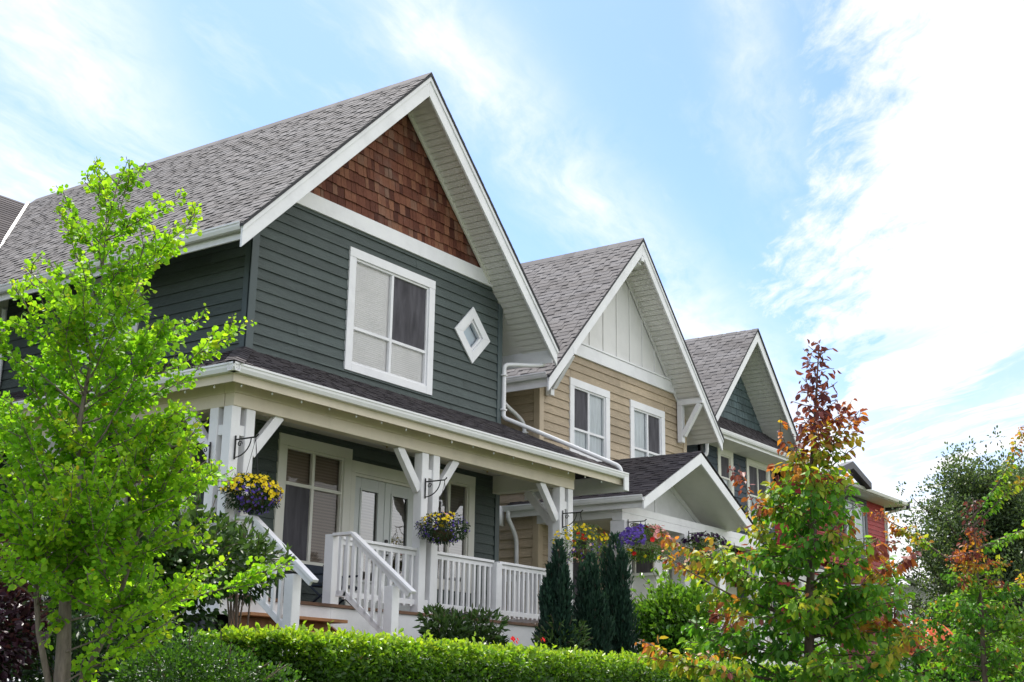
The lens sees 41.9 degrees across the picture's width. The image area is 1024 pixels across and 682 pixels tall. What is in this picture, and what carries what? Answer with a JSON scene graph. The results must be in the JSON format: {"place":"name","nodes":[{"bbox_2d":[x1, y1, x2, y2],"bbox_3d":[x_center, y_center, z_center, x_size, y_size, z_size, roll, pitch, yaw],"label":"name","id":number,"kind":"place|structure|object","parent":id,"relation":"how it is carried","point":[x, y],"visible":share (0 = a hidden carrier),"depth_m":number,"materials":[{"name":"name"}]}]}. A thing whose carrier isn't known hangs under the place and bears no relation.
{"place":"outdoors","nodes":[
{"label":"outdoors","id":0,"kind":"place"},
{"bbox_2d":[304,564,357,605],"bbox_3d":[-2.542,3.406,18.545,0.722,0.682,0.532,-10,-18,34],"label":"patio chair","id":1,"kind":"object","parent":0,"point":[316,571],"visible":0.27,"depth_m":18.68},
{"bbox_2d":[0,0,1023,680],"label":"sky","id":2,"kind":"structure","parent":0,"point":[848,175],"materials":[{"name":"blue"}]},
{"bbox_2d":[499,238,773,676],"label":"house","id":3,"kind":"structure","parent":0,"point":[620,383],"depth_m":28.12,"materials":[{"name":"beige"}]},
{"bbox_2d":[573,530,590,606],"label":"porch column","id":4,"kind":"structure","parent":3,"relation":"in","point":[575,565],"depth_m":26.85,"materials":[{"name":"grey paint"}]},
{"bbox_2d":[569,377,609,461],"bbox_3d":[1.598,1.708,27.883,0.109,1.640,1.570,-10,-18,34],"label":"window","id":5,"kind":"structure","parent":3,"relation":"in","point":[589,405],"depth_m":27.94,"materials":[{"name":"white paint"}]},
{"bbox_2d":[614,521,677,563],"bbox_3d":[2.433,3.695,24.457,1.162,0.784,1.127,6,-16,-18],"label":"flower basket","id":6,"kind":"object","parent":3,"relation":"attached to","point":[647,553],"visible":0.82,"depth_m":24.25,"materials":[{"name":"multicoloured metal"}]},
{"bbox_2d":[629,399,664,457],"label":"window","id":7,"kind":"structure","parent":3,"relation":"in","point":[647,423],"depth_m":29.87,"materials":[{"name":"white paint"}]},
{"bbox_2d":[632,539,672,584],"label":"window","id":8,"kind":"structure","parent":3,"relation":"in","point":[644,567],"depth_m":29.13,"materials":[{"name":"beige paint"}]},
{"bbox_2d":[673,532,738,573],"bbox_3d":[3.790,4.180,26.316,1.351,0.832,1.302,-10,-18,34],"label":"flower basket","id":9,"kind":"object","parent":3,"relation":"attached to","point":[716,536],"visible":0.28,"depth_m":26.21,"materials":[{"name":"black metal"}]},
{"bbox_2d":[978,596,1023,638],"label":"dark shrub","id":10,"kind":"object","parent":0,"point":[1006,619],"visible":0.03,"depth_m":22.09,"materials":[{"name":"green plant"}]},
{"bbox_3d":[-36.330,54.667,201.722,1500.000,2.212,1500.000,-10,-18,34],"label":"ground","id":11,"kind":"structure","parent":0,"visible":0},
{"bbox_2d":[0,531,50,681],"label":"purple shrub","id":12,"kind":"object","parent":11,"relation":"on","point":[17,617],"visible":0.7,"depth_m":9.70,"materials":[{"name":"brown plant"}]},
{"bbox_2d":[0,547,186,681],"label":"dark shrub","id":13,"kind":"object","parent":11,"relation":"on","point":[84,627],"visible":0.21,"depth_m":10.31,"materials":[{"name":"brown plant"}]},
{"bbox_2d":[0,156,293,681],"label":"street tree","id":14,"kind":"object","parent":11,"relation":"on","point":[86,544],"visible":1,"depth_m":6.64,"materials":[{"name":"green plant"}]},
{"bbox_2d":[75,489,254,681],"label":"dark shrub","id":15,"kind":"object","parent":11,"relation":"on","point":[177,559],"visible":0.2,"depth_m":12.73,"materials":[{"name":"green plant"}]},
{"bbox_2d":[108,624,312,681],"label":"boxwood","id":16,"kind":"object","parent":11,"relation":"on","point":[183,668],"visible":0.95,"depth_m":7.93,"materials":[{"name":"green plant"}]},
{"bbox_2d":[200,516,296,676],"bbox_3d":[-2.829,2.767,13.982,1.058,1.926,1.036,0,-15,2],"label":"spiky shrub","id":17,"kind":"object","parent":11,"relation":"on","point":[260,542],"visible":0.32,"depth_m":13.99,"materials":[{"name":"green plant"}]},
{"bbox_2d":[0,72,628,681],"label":"house","id":18,"kind":"structure","parent":11,"relation":"on","point":[356,260],"depth_m":20.64,"materials":[{"name":"grey"}]},
{"bbox_2d":[42,466,93,599],"bbox_3d":[-6.663,2.971,20.119,1.000,2.200,0.060,-10,-18,34],"label":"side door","id":19,"kind":"structure","parent":18,"relation":"in","point":[49,597],"depth_m":20.14,"materials":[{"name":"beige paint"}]},
{"bbox_2d":[76,270,159,356],"bbox_3d":[-6.122,-0.371,20.946,1.410,1.260,0.498,-10,-18,34],"label":"window","id":20,"kind":"structure","parent":18,"relation":"in","point":[135,328],"depth_m":20.90,"materials":[{"name":"white paint"}]},
{"bbox_2d":[114,430,192,514],"bbox_3d":[-5.164,2.299,19.258,1.600,1.890,0.129,-10,-18,34],"label":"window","id":21,"kind":"structure","parent":18,"relation":"in","point":[128,498],"depth_m":19.39,"materials":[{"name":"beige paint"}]},
{"bbox_2d":[217,438,283,514],"bbox_3d":[-3.082,1.607,15.956,0.796,0.961,0.735,-10,-18,34],"label":"flower basket","id":22,"kind":"object","parent":18,"relation":"hanging from","point":[250,502],"visible":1,"depth_m":15.77,"materials":[{"name":"multicoloured metal"}]},
{"bbox_2d":[272,432,352,575],"bbox_3d":[-2.926,2.416,19.490,0.129,1.930,1.545,-10,-18,34],"label":"window","id":23,"kind":"structure","parent":18,"relation":"in","point":[314,477],"depth_m":19.54,"materials":[{"name":"beige paint"}]},
{"bbox_2d":[350,477,384,607],"bbox_3d":[-2.227,3.142,20.350,0.098,2.080,0.715,-10,-18,34],"label":"door","id":24,"kind":"structure","parent":18,"relation":"in","point":[364,501],"depth_m":20.52,"materials":[{"name":"grey paint"}]},
{"bbox_2d":[335,246,435,395],"bbox_3d":[-2.122,-0.257,21.663,0.498,1.980,2.145,-10,-18,34],"label":"window","id":25,"kind":"structure","parent":18,"relation":"in","point":[389,332],"depth_m":21.56,"materials":[{"name":"white paint"}]},
{"bbox_2d":[382,483,413,611],"bbox_3d":[-1.792,3.299,20.908,0.142,2.080,0.715,-10,-18,34],"label":"door","id":26,"kind":"structure","parent":18,"relation":"in","point":[393,506],"depth_m":21.06,"materials":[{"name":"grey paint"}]},
{"bbox_2d":[414,480,470,546],"bbox_3d":[-0.957,2.437,18.877,0.848,0.953,0.821,-10,-18,34],"label":"flower basket","id":27,"kind":"object","parent":18,"relation":"attached to","point":[440,535],"visible":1,"depth_m":18.69,"materials":[{"name":"multicoloured metal"}]},
{"bbox_2d":[437,469,475,592],"bbox_3d":[-1.176,3.165,22.195,0.498,1.950,1.190,-10,-18,34],"label":"window","id":28,"kind":"structure","parent":18,"relation":"in","point":[460,489],"depth_m":22.38,"materials":[{"name":"beige paint"}]},
{"bbox_2d":[445,307,489,363],"bbox_3d":[-0.861,-0.073,23.418,0.450,1.024,1.024,-10,-18,34],"label":"diamond window","id":29,"kind":"structure","parent":18,"relation":"in","point":[466,330],"depth_m":23.37,"materials":[{"name":"white paint"}]},
{"bbox_2d":[551,513,608,564],"bbox_3d":[1.098,3.225,21.704,1.057,0.877,1.042,10,-18,-30],"label":"flower basket","id":30,"kind":"object","parent":18,"relation":"attached to","point":[578,554],"visible":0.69,"depth_m":21.59,"materials":[{"name":"green metal"}]},
{"bbox_2d":[412,602,510,665],"bbox_3d":[-0.644,4.035,17.364,1.069,1.272,1.557,-10,-18,34],"label":"shrub","id":31,"kind":"object","parent":11,"relation":"on","point":[460,629],"visible":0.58,"depth_m":17.31,"materials":[{"name":"green plant"}]},
{"bbox_2d":[510,636,578,670],"bbox_3d":[0.435,3.827,14.362,0.699,1.234,1.710,-10,-18,34],"label":"rose bush","id":32,"kind":"object","parent":11,"relation":"on","point":[513,638],"visible":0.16,"depth_m":13.88,"materials":[{"name":"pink plant"}]},
{"bbox_2d":[531,537,580,668],"bbox_3d":[0.664,3.911,18.779,0.739,2.321,0.749,-10,-18,34],"label":"columnar conifer","id":33,"kind":"object","parent":11,"relation":"on","point":[556,598],"visible":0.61,"depth_m":18.68,"materials":[{"name":"green plant"}]},
{"bbox_2d":[188,620,933,681],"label":"hedge","id":34,"kind":"object","parent":11,"relation":"on","point":[328,656],"visible":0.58,"depth_m":10.23,"materials":[{"name":"green plant"}]},
{"bbox_2d":[531,614,592,666],"bbox_3d":[0.720,4.401,18.580,0.749,1.298,1.098,-10,-18,34],"label":"leafy plant","id":35,"kind":"object","parent":11,"relation":"on","point":[583,632],"visible":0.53,"depth_m":18.53,"materials":[{"name":"green plant"}]},
{"bbox_2d":[571,550,615,671],"bbox_3d":[1.166,4.151,19.432,0.734,2.214,0.865,-10,-18,34],"label":"columnar conifer","id":36,"kind":"object","parent":11,"relation":"on","point":[592,609],"visible":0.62,"depth_m":19.39,"materials":[{"name":"green plant"}]},
{"bbox_2d":[598,531,639,670],"bbox_3d":[1.540,4.137,20.068,0.863,2.586,0.827,-10,-18,34],"label":"columnar conifer","id":37,"kind":"object","parent":11,"relation":"on","point":[615,574],"visible":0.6,"depth_m":20.01,"materials":[{"name":"green plant"}]},
{"bbox_2d":[630,563,737,675],"bbox_3d":[2.503,4.521,20.516,1.976,2.194,1.798,4,-15,-10],"label":"round bush","id":38,"kind":"object","parent":11,"relation":"on","point":[668,609],"visible":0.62,"depth_m":20.18,"materials":[{"name":"green plant"}]},
{"bbox_2d":[683,629,741,663],"bbox_3d":[2.584,4.408,16.780,0.881,1.600,0.826,6,-16,-20],"label":"wispy shrub","id":39,"kind":"object","parent":11,"relation":"on","point":[694,649],"visible":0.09,"depth_m":16.86,"materials":[{"name":"green plant"}]},
{"bbox_2d":[685,328,840,666],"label":"house","id":40,"kind":"structure","parent":11,"relation":"on","point":[740,382],"depth_m":36.74,"materials":[{"name":"green wood"}]},
{"bbox_2d":[717,447,733,494],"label":"window","id":41,"kind":"structure","parent":40,"relation":"in","point":[725,458],"depth_m":35.60,"materials":[{"name":"beige paint"}]},
{"bbox_2d":[725,580,736,596],"bbox_3d":[5.548,7.193,34.444,0.090,2.300,1.000,-10,-18,34],"label":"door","id":42,"kind":"structure","parent":40,"relation":"in","point":[732,590],"depth_m":34.77,"materials":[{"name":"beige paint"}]},
{"bbox_2d":[741,458,771,528],"bbox_3d":[6.648,4.265,37.133,0.498,1.790,1.500,-10,-18,34],"label":"window","id":43,"kind":"structure","parent":40,"relation":"in","point":[756,473],"depth_m":37.00,"materials":[{"name":"beige paint"}]},
{"bbox_2d":[635,339,940,681],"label":"street tree","id":44,"kind":"object","parent":11,"relation":"on","point":[836,608],"visible":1,"depth_m":7.60,"materials":[{"name":"green plant"}]},
{"bbox_2d":[772,461,941,681],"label":"house","id":45,"kind":"structure","parent":11,"relation":"on","point":[871,499],"depth_m":48.65,"materials":[{"name":"red"}]},
{"bbox_2d":[843,493,869,559],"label":"window","id":46,"kind":"structure","parent":45,"relation":"in","point":[863,529],"depth_m":49.40,"materials":[{"name":"grey paint"}]},
{"bbox_2d":[900,523,949,663],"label":"background tree","id":47,"kind":"object","parent":11,"relation":"on","point":[937,595],"visible":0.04,"depth_m":47.76,"materials":[{"name":"brown plant"}]},
{"bbox_2d":[894,616,965,681],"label":"orange flowering shrub","id":48,"kind":"object","parent":11,"relation":"on","point":[940,640],"visible":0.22,"depth_m":19.06,"materials":[{"name":"brown plant"}]},
{"bbox_2d":[873,425,1023,663],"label":"background tree","id":49,"kind":"object","parent":11,"relation":"on","point":[968,485],"visible":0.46,"depth_m":41.72,"materials":[{"name":"green plant"}]},
{"bbox_2d":[910,628,1023,681],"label":"dark shrub","id":50,"kind":"object","parent":11,"relation":"on","point":[978,663],"visible":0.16,"depth_m":18.85,"materials":[{"name":"green plant"}]},
{"bbox_2d":[947,441,1023,624],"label":"background tree","id":51,"kind":"object","parent":11,"relation":"on","point":[1021,462],"visible":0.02,"depth_m":44.24,"materials":[{"name":"green plant"}]},
{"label":"pavement","id":52,"kind":"structure","parent":0,"visible":0},
{"bbox_2d":[856,426,1023,681],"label":"street tree","id":53,"kind":"object","parent":52,"relation":"on","point":[1006,646],"visible":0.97,"depth_m":14.99,"materials":[{"name":"green plant"}]}
]}

